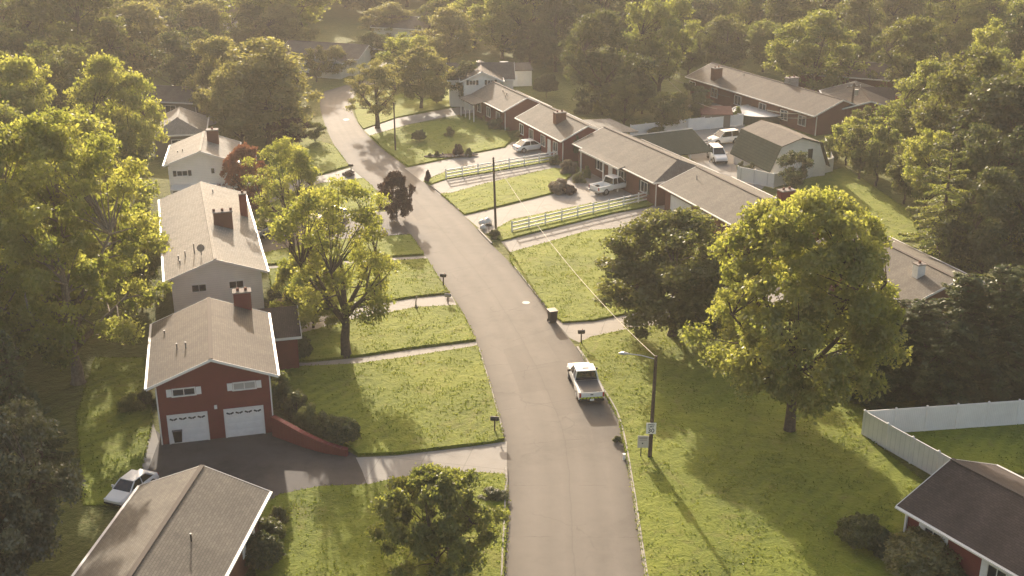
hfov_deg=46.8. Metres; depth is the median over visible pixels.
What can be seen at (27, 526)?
magnolia tree
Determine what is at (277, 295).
leafy shrub
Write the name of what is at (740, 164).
leafy shrub
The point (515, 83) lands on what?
door
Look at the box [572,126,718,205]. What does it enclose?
ranch house
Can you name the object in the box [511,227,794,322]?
lawn
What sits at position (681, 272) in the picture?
broadleaf tree
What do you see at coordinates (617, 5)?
broadleaf tree
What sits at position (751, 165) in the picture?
leafy shrub
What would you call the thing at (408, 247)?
lawn
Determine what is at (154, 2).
broadleaf tree
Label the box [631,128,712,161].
carport
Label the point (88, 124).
broadleaf tree
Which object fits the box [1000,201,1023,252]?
broadleaf tree
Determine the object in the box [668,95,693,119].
broadleaf tree
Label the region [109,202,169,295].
broadleaf tree
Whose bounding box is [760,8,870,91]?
broadleaf tree
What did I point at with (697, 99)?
broadleaf tree
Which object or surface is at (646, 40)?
broadleaf tree
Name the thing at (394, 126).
utility pole
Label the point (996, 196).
broadleaf tree
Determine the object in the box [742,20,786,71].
broadleaf tree
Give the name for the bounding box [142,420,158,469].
path
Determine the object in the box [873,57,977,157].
broadleaf tree
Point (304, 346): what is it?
round bush
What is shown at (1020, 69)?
broadleaf tree
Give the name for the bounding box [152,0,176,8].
broadleaf tree
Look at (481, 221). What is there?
refuse bag
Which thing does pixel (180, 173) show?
window
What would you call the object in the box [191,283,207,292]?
window
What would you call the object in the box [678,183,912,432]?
broadleaf tree
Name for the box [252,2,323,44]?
broadleaf tree
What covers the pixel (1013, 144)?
conifer tree
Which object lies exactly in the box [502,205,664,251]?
driveway
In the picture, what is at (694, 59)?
broadleaf tree
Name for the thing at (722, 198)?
garage house
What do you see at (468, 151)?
leafy shrub
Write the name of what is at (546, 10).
broadleaf tree
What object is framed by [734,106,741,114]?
leafy shrub
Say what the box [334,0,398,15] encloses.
broadleaf tree
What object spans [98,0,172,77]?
broadleaf tree
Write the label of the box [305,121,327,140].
ornamental tree
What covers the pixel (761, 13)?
broadleaf tree
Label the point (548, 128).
ranch house
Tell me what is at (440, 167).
driveway
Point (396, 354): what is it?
path
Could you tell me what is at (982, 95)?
broadleaf tree
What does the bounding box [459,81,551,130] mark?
ranch house
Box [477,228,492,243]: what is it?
kerb
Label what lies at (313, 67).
broadleaf tree
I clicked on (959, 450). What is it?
lawn
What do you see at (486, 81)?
window
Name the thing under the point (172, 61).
broadleaf tree
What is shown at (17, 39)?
broadleaf tree
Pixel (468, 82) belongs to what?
window
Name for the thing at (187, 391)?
window
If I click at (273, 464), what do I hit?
driveway
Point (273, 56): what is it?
broadleaf tree
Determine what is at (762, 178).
privacy fence
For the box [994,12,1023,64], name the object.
broadleaf tree
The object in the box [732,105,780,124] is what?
round pool
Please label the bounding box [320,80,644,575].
road
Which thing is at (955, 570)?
leafy shrub
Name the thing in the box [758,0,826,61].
broadleaf tree
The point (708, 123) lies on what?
privacy fence
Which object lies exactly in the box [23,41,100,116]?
broadleaf tree
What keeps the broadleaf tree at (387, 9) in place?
on the ground at (81, 528)
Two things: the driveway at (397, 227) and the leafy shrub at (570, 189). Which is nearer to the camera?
the driveway at (397, 227)
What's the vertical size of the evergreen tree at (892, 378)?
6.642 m
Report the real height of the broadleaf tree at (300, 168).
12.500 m
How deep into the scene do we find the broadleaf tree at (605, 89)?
174.02 m
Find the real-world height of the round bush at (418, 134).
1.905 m
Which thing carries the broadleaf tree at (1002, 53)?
on the ground at (81, 528)
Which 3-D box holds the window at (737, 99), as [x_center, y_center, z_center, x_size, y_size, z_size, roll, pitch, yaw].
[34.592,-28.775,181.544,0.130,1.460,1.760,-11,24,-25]
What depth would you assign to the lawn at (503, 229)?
131.98 m
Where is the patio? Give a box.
[688,101,722,107]
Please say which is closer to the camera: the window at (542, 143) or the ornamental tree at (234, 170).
the ornamental tree at (234, 170)
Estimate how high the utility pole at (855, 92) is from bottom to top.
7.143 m
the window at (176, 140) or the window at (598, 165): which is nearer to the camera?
the window at (598, 165)
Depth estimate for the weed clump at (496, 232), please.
125.80 m
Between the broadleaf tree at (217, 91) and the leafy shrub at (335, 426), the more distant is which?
the broadleaf tree at (217, 91)
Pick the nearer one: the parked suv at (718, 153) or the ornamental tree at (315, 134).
the parked suv at (718, 153)
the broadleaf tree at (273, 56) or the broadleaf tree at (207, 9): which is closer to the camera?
the broadleaf tree at (273, 56)
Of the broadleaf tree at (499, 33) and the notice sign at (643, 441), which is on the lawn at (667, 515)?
the notice sign at (643, 441)
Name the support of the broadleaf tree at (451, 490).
on the lawn at (331, 539)
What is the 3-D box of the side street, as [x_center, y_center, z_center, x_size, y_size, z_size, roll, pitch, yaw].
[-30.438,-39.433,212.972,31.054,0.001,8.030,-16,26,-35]
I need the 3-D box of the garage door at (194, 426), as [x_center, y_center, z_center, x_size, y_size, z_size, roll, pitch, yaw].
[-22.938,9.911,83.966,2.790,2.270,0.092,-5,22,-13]
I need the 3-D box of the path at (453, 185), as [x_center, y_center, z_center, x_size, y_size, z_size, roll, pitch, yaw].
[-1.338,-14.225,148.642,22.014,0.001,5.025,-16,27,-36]
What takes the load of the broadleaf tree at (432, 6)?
on the ground at (81, 528)
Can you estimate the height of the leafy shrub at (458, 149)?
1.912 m
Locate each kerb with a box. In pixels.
[431,186,459,209]
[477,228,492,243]
[478,348,503,433]
[501,466,507,574]
[514,266,546,306]
[576,346,647,575]
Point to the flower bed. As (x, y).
(442, 155)
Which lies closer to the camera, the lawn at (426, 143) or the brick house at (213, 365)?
the brick house at (213, 365)
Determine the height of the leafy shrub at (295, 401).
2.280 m
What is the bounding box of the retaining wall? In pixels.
[270,415,347,456]
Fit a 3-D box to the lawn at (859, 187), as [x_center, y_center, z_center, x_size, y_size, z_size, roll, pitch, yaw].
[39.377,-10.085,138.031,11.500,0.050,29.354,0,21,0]
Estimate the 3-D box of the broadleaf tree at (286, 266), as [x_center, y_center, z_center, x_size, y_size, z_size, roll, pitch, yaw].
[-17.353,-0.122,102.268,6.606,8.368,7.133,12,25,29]
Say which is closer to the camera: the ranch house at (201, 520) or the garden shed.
the ranch house at (201, 520)
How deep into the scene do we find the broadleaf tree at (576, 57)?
204.15 m
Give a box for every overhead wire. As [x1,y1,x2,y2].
[494,160,654,355]
[675,72,844,93]
[767,110,800,113]
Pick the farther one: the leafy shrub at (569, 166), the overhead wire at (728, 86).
the overhead wire at (728, 86)
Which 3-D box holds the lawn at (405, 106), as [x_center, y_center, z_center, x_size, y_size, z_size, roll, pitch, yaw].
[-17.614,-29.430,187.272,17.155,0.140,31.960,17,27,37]
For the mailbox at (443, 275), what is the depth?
112.17 m
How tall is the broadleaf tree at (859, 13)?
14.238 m
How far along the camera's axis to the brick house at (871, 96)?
173.46 m
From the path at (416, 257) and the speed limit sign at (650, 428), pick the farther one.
the path at (416, 257)
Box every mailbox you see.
[440,273,446,284]
[444,293,450,302]
[490,415,498,430]
[578,329,584,342]
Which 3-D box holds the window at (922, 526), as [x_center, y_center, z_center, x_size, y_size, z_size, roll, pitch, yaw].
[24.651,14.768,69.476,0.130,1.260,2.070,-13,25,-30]
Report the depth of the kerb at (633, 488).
78.31 m
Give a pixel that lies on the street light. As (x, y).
(655, 358)
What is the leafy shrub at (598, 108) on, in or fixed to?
on the ground at (81, 528)
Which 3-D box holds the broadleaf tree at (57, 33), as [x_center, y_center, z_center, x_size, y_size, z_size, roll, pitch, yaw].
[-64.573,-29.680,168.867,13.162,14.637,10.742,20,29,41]
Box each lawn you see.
[77,358,151,505]
[256,472,506,575]
[264,234,423,264]
[269,138,347,179]
[269,178,386,215]
[269,258,448,309]
[278,345,503,455]
[298,305,475,361]
[354,88,450,128]
[371,116,510,166]
[425,156,552,183]
[441,168,571,214]
[490,197,652,240]
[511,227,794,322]
[581,307,929,575]
[797,168,919,242]
[905,424,1023,474]
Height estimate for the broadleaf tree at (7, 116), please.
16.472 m
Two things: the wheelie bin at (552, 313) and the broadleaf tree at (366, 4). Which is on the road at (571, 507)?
the wheelie bin at (552, 313)
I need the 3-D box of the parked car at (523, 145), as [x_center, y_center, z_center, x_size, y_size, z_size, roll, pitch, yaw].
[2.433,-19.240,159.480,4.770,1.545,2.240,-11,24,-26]
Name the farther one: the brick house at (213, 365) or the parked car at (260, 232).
the parked car at (260, 232)
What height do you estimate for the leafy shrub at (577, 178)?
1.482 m
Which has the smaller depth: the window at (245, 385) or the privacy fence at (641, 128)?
the window at (245, 385)
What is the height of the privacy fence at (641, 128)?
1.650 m
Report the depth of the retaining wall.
83.46 m
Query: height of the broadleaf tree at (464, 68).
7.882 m
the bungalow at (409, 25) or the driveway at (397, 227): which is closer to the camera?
the driveway at (397, 227)
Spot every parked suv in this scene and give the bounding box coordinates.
[706,128,738,143]
[706,143,727,163]
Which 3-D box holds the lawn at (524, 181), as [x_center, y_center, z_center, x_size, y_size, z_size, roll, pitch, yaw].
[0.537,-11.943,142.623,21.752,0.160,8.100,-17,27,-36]
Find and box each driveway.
[148,431,365,501]
[249,168,361,208]
[260,212,409,251]
[300,295,455,331]
[356,442,506,483]
[364,107,472,134]
[405,142,547,181]
[464,172,635,232]
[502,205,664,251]
[557,286,787,341]
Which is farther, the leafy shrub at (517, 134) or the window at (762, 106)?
the window at (762, 106)
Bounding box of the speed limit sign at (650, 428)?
[646,423,655,433]
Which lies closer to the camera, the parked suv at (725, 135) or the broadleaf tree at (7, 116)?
the broadleaf tree at (7, 116)
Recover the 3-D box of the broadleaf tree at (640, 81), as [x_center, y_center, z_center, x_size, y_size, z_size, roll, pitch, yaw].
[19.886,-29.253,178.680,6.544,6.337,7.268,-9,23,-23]
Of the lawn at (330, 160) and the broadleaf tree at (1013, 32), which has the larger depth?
the broadleaf tree at (1013, 32)
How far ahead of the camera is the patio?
185.84 m
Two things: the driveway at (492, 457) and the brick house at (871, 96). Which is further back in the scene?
the brick house at (871, 96)
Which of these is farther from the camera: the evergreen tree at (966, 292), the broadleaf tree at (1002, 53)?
the broadleaf tree at (1002, 53)
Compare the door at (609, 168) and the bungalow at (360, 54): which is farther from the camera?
the bungalow at (360, 54)
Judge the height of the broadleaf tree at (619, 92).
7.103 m
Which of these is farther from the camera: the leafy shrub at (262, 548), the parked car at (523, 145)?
the parked car at (523, 145)
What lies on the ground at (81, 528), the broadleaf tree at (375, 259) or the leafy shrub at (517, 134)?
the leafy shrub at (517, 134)
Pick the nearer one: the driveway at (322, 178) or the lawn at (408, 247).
the lawn at (408, 247)
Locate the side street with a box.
[299,62,391,79]
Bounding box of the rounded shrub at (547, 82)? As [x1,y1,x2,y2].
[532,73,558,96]
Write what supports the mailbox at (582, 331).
on the ground at (81, 528)
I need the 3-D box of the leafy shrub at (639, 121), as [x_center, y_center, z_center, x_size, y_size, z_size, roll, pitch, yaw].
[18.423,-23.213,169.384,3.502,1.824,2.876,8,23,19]
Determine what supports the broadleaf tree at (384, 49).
on the ground at (81, 528)
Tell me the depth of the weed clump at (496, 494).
76.93 m
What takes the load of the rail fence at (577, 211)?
on the lawn at (503, 229)
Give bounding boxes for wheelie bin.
[172,429,181,442]
[547,307,557,322]
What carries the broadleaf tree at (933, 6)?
on the ground at (81, 528)
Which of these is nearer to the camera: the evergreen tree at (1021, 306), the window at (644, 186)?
the evergreen tree at (1021, 306)
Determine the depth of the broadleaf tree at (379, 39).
210.81 m
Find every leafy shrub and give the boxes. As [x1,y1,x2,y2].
[116,392,145,412]
[137,387,156,404]
[244,529,285,570]
[257,516,286,538]
[262,289,283,307]
[267,506,289,523]
[269,370,302,407]
[277,298,293,306]
[282,391,307,421]
[292,401,321,430]
[308,410,333,438]
[322,415,361,445]
[424,170,430,181]
[452,144,463,154]
[464,147,471,157]
[487,117,509,130]
[513,130,522,139]
[548,155,561,165]
[548,178,568,194]
[559,159,577,173]
[562,184,576,194]
[572,99,593,114]
[572,171,586,182]
[582,166,590,178]
[592,92,608,115]
[636,119,646,124]
[647,126,666,132]
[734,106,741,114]
[736,161,743,167]
[744,162,754,169]
[870,529,891,558]
[935,564,967,575]
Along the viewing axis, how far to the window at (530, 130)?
161.71 m
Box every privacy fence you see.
[630,116,704,134]
[688,113,743,129]
[737,138,833,187]
[861,399,1023,474]
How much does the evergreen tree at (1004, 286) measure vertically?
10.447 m
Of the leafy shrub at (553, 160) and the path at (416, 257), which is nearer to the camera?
the path at (416, 257)
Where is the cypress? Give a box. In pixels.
[573,135,579,152]
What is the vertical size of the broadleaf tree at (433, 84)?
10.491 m
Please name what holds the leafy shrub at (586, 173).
on the driveway at (583, 194)
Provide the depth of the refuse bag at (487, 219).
129.90 m
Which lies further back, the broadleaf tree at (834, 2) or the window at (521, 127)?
the broadleaf tree at (834, 2)
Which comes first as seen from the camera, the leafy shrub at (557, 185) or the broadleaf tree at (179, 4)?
the leafy shrub at (557, 185)
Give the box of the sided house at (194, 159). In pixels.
[162,127,256,193]
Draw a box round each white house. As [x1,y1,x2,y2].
[158,181,269,312]
[446,60,515,109]
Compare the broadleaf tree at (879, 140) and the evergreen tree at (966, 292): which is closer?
the evergreen tree at (966, 292)
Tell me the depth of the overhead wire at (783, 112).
169.03 m
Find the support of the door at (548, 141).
in the ranch house at (548, 128)
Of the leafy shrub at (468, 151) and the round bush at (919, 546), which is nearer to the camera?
the round bush at (919, 546)
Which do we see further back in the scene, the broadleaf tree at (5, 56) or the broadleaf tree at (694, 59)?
the broadleaf tree at (694, 59)
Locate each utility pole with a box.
[393,102,395,149]
[492,157,496,228]
[847,83,860,102]
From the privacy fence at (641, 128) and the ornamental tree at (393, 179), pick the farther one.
the privacy fence at (641, 128)
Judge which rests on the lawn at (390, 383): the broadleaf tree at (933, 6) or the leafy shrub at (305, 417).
the leafy shrub at (305, 417)
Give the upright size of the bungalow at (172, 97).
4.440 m
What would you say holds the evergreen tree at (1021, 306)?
on the ground at (81, 528)
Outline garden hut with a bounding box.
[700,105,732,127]
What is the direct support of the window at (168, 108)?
in the bungalow at (172, 97)
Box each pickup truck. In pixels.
[567,362,603,401]
[588,174,625,194]
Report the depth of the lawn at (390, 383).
90.16 m
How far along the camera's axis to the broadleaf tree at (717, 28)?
206.78 m
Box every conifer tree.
[896,145,995,280]
[964,124,1023,266]
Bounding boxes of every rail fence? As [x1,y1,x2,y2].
[445,151,557,178]
[511,192,646,231]
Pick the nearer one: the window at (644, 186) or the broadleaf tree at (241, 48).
the window at (644, 186)
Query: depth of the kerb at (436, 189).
141.62 m
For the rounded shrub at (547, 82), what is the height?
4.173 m
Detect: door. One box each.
[166,411,209,443]
[223,405,265,437]
[513,75,517,85]
[547,139,550,154]
[608,166,612,174]
[670,195,691,210]
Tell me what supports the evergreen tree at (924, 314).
on the ground at (81, 528)
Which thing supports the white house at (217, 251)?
on the ground at (81, 528)
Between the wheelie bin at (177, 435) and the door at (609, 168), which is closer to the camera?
the wheelie bin at (177, 435)
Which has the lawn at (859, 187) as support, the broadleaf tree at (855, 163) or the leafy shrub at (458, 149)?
the broadleaf tree at (855, 163)
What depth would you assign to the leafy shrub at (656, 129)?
166.81 m
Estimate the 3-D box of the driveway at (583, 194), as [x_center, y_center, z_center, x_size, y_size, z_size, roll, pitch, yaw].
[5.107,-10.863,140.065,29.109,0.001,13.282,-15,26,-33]
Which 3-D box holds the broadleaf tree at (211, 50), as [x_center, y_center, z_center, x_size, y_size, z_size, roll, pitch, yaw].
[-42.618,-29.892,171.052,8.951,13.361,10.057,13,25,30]
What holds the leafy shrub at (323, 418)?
on the lawn at (390, 383)
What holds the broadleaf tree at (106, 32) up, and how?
on the ground at (81, 528)
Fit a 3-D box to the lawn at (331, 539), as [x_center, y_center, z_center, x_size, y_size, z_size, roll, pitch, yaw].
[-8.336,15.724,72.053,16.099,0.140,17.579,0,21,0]
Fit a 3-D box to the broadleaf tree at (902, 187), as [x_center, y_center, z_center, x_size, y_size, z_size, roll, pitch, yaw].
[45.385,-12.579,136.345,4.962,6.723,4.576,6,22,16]
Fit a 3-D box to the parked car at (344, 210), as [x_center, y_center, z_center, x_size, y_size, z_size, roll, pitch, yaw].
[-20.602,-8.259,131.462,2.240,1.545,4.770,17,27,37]
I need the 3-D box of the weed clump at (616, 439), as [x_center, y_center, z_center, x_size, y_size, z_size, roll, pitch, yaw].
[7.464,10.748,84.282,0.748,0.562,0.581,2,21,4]
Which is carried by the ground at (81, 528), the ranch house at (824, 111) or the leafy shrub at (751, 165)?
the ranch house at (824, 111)
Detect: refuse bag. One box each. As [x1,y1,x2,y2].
[478,219,485,224]
[484,217,491,222]
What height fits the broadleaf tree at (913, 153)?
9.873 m
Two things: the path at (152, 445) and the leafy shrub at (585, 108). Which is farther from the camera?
the leafy shrub at (585, 108)
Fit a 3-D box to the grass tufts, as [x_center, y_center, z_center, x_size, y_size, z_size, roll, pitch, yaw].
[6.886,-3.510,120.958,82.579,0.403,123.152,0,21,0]
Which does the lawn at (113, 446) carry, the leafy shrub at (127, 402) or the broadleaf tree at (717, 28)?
the leafy shrub at (127, 402)
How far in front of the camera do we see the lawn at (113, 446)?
86.12 m
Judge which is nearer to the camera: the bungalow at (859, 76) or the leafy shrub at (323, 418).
the leafy shrub at (323, 418)
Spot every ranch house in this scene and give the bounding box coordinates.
[71,465,272,575]
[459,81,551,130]
[514,103,637,161]
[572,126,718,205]
[685,62,853,135]
[805,230,986,312]
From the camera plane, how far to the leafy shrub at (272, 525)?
71.83 m
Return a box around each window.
[165,105,175,112]
[166,386,201,397]
[171,139,182,143]
[173,170,191,176]
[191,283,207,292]
[210,167,215,173]
[227,380,261,390]
[228,279,243,289]
[242,528,254,558]
[466,80,477,84]
[477,103,480,112]
[485,80,496,84]
[486,106,490,117]
[519,123,523,135]
[529,128,532,138]
[540,134,544,146]
[552,141,557,153]
[595,159,604,171]
[616,169,625,180]
[639,179,649,194]
[710,87,717,98]
[733,95,740,105]
[759,102,765,110]
[780,109,787,120]
[797,114,805,126]
[807,148,813,159]
[919,523,947,545]
[979,559,1010,575]
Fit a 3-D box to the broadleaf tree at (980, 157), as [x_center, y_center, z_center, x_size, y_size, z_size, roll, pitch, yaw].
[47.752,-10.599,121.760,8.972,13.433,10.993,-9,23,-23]
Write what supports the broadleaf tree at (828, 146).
on the ground at (81, 528)
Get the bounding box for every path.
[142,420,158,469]
[269,256,425,267]
[299,342,476,365]
[430,162,561,193]
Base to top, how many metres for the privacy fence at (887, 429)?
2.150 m
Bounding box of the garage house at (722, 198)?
[658,166,818,258]
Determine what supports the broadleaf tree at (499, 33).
on the ground at (81, 528)
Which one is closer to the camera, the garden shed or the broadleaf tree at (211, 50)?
the broadleaf tree at (211, 50)
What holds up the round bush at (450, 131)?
on the lawn at (426, 143)
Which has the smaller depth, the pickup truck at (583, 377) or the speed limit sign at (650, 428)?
the speed limit sign at (650, 428)
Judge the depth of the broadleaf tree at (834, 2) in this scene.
246.53 m
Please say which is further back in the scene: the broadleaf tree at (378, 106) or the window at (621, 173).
the broadleaf tree at (378, 106)
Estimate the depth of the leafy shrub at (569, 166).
148.80 m
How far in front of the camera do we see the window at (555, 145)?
155.11 m
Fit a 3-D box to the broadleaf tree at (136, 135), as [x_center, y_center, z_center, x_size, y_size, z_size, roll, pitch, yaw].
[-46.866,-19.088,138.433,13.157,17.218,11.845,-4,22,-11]
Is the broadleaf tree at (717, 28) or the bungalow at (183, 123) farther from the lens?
the broadleaf tree at (717, 28)
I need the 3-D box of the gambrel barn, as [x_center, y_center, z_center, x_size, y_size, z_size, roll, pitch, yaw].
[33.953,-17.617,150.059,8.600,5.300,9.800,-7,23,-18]
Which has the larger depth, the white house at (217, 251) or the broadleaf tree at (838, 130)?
the broadleaf tree at (838, 130)
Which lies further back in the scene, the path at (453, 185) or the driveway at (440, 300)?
the path at (453, 185)
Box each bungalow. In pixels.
[108,84,209,118]
[153,106,208,156]
[284,40,377,78]
[370,15,469,41]
[798,59,894,91]
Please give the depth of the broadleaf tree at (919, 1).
228.07 m
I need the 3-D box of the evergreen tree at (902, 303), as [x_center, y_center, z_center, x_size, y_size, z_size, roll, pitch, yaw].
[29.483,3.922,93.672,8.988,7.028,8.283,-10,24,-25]
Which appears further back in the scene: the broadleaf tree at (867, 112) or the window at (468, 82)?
the window at (468, 82)
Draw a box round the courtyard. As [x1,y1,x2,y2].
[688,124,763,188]
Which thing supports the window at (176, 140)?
in the bungalow at (183, 123)
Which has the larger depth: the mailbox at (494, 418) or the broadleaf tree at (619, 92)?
the broadleaf tree at (619, 92)
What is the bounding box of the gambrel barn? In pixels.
[730,120,829,176]
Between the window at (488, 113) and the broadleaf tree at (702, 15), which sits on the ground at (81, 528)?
the broadleaf tree at (702, 15)
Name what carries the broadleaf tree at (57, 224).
on the ground at (81, 528)
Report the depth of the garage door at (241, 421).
84.83 m
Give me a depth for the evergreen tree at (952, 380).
88.71 m
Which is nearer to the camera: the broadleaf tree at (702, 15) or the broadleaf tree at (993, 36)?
the broadleaf tree at (993, 36)
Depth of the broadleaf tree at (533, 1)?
223.15 m
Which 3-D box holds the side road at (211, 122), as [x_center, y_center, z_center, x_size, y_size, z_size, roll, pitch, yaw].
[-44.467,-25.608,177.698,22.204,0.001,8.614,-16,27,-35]
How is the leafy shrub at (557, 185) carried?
on the lawn at (524, 181)
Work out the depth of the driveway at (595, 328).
103.74 m
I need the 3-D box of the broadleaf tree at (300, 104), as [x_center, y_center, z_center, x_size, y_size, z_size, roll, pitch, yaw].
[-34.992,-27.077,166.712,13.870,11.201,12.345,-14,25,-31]
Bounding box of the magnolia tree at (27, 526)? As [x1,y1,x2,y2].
[0,395,86,575]
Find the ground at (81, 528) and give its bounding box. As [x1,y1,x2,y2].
[3,0,1023,575]
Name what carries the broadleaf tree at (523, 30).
on the ground at (81, 528)
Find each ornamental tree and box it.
[217,140,272,211]
[266,117,309,146]
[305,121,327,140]
[377,170,415,221]
[776,150,814,187]
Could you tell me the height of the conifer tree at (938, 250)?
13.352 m
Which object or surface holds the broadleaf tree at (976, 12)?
on the ground at (81, 528)
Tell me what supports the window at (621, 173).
in the ranch house at (636, 164)
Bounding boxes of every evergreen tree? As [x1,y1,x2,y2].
[0,330,80,483]
[830,295,914,393]
[837,328,905,410]
[885,298,966,403]
[890,317,994,406]
[931,271,1006,399]
[962,314,1023,402]
[968,263,1023,400]
[1010,268,1023,343]
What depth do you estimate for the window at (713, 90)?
186.51 m
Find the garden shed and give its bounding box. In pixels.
[500,61,532,86]
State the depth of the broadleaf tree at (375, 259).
93.39 m
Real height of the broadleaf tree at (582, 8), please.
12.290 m
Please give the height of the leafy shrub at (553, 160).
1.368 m
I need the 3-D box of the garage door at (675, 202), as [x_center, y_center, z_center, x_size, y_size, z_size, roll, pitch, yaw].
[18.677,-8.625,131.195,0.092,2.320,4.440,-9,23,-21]
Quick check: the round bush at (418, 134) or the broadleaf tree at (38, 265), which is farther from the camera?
the round bush at (418, 134)
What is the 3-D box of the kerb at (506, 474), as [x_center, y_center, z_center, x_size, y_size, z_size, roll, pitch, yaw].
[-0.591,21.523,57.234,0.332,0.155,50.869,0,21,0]
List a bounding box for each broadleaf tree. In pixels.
[0,0,34,40]
[0,0,151,73]
[0,18,36,59]
[0,50,55,115]
[0,52,73,119]
[0,100,27,168]
[0,105,173,385]
[0,164,115,315]
[0,218,99,360]
[13,27,97,111]
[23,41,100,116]
[47,110,163,251]
[62,49,169,181]
[79,0,176,32]
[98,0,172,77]
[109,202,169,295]
[122,37,147,70]
[130,6,191,68]
[146,26,220,86]
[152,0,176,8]
[163,0,233,37]
[180,0,225,38]
[181,34,242,116]
[191,36,325,146]
[193,60,280,143]
[220,2,267,49]
[230,0,340,33]
[234,59,305,133]
[237,38,298,75]
[241,136,321,251]
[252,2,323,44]
[262,174,403,357]
[268,244,348,328]
[301,45,327,81]
[314,45,356,73]
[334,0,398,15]
[344,58,402,128]
[347,31,387,64]
[357,1,415,36]
[364,462,510,575]
[375,31,434,80]
[383,37,411,64]
[390,42,457,107]
[409,6,482,62]
[415,0,467,41]
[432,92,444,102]
[444,0,499,48]
[446,60,477,101]
[466,0,535,58]
[472,0,602,46]
[503,20,551,63]
[521,0,581,71]
[551,0,611,52]
[558,8,658,104]
[559,41,589,72]
[584,0,666,34]
[592,204,753,342]
[598,81,640,120]
[600,80,646,124]
[615,0,703,95]
[628,74,660,113]
[645,91,689,127]
[664,0,722,52]
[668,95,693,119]
[669,29,713,74]
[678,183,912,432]
[680,82,709,103]
[687,93,712,117]
[688,0,752,44]
[702,14,759,67]
[724,0,772,36]
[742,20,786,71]
[756,0,806,23]
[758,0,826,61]
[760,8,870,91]
[789,0,846,21]
[819,135,841,160]
[824,0,890,62]
[831,116,866,164]
[837,124,877,178]
[844,105,882,137]
[850,116,901,185]
[864,0,927,29]
[865,13,964,87]
[871,0,926,48]
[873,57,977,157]
[885,153,921,203]
[897,128,951,211]
[908,45,1014,161]
[916,122,1023,220]
[923,0,987,21]
[927,165,1023,275]
[929,0,1014,66]
[933,73,1023,183]
[966,46,1023,108]
[968,17,1023,51]
[986,0,1010,21]
[988,58,1023,164]
[993,0,1023,41]
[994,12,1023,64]
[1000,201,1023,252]
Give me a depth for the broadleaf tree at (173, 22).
209.30 m
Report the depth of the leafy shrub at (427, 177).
145.18 m
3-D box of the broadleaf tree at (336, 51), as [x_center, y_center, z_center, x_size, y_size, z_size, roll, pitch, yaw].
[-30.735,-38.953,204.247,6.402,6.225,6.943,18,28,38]
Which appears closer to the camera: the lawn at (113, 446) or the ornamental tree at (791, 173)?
the lawn at (113, 446)
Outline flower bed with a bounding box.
[424,152,477,157]
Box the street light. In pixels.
[619,352,657,456]
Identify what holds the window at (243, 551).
in the ranch house at (201, 520)
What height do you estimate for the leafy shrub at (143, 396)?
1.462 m
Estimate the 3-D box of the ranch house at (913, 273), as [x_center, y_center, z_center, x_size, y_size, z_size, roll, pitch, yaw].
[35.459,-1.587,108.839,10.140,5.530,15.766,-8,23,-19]
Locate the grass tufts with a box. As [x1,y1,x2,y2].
[75,117,1023,575]
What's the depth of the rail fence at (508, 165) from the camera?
150.41 m
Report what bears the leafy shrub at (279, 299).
on the lawn at (401, 287)
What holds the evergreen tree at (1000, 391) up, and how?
on the ground at (81, 528)
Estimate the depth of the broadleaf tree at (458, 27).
213.06 m
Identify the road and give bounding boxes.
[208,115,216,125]
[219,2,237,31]
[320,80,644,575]
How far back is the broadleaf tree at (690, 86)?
182.38 m
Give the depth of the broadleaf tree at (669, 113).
167.97 m
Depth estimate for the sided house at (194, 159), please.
135.31 m
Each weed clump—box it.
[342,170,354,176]
[477,486,508,501]
[486,229,500,239]
[612,435,621,441]
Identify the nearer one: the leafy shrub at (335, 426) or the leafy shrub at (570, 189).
the leafy shrub at (335, 426)
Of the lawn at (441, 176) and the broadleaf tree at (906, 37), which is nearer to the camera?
the lawn at (441, 176)
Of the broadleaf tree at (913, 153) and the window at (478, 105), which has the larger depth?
the window at (478, 105)
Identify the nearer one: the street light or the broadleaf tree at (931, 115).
the street light
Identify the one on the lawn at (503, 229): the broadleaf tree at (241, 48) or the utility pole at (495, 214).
the utility pole at (495, 214)
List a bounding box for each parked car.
[104,469,158,506]
[255,219,273,238]
[306,205,346,224]
[512,138,540,152]
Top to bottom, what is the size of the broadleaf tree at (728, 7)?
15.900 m
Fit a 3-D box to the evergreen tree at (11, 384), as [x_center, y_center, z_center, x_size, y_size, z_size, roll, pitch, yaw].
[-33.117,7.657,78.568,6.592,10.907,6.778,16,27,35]
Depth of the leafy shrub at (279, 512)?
73.77 m
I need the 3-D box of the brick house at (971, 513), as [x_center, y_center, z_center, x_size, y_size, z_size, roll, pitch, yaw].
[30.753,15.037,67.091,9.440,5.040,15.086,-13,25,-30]
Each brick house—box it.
[144,287,301,444]
[819,81,929,131]
[895,458,1023,575]
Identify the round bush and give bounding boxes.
[297,332,313,358]
[411,129,426,139]
[443,126,454,136]
[833,511,885,550]
[881,525,964,575]
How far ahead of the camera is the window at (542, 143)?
158.48 m
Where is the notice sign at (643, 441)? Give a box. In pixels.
[637,436,648,455]

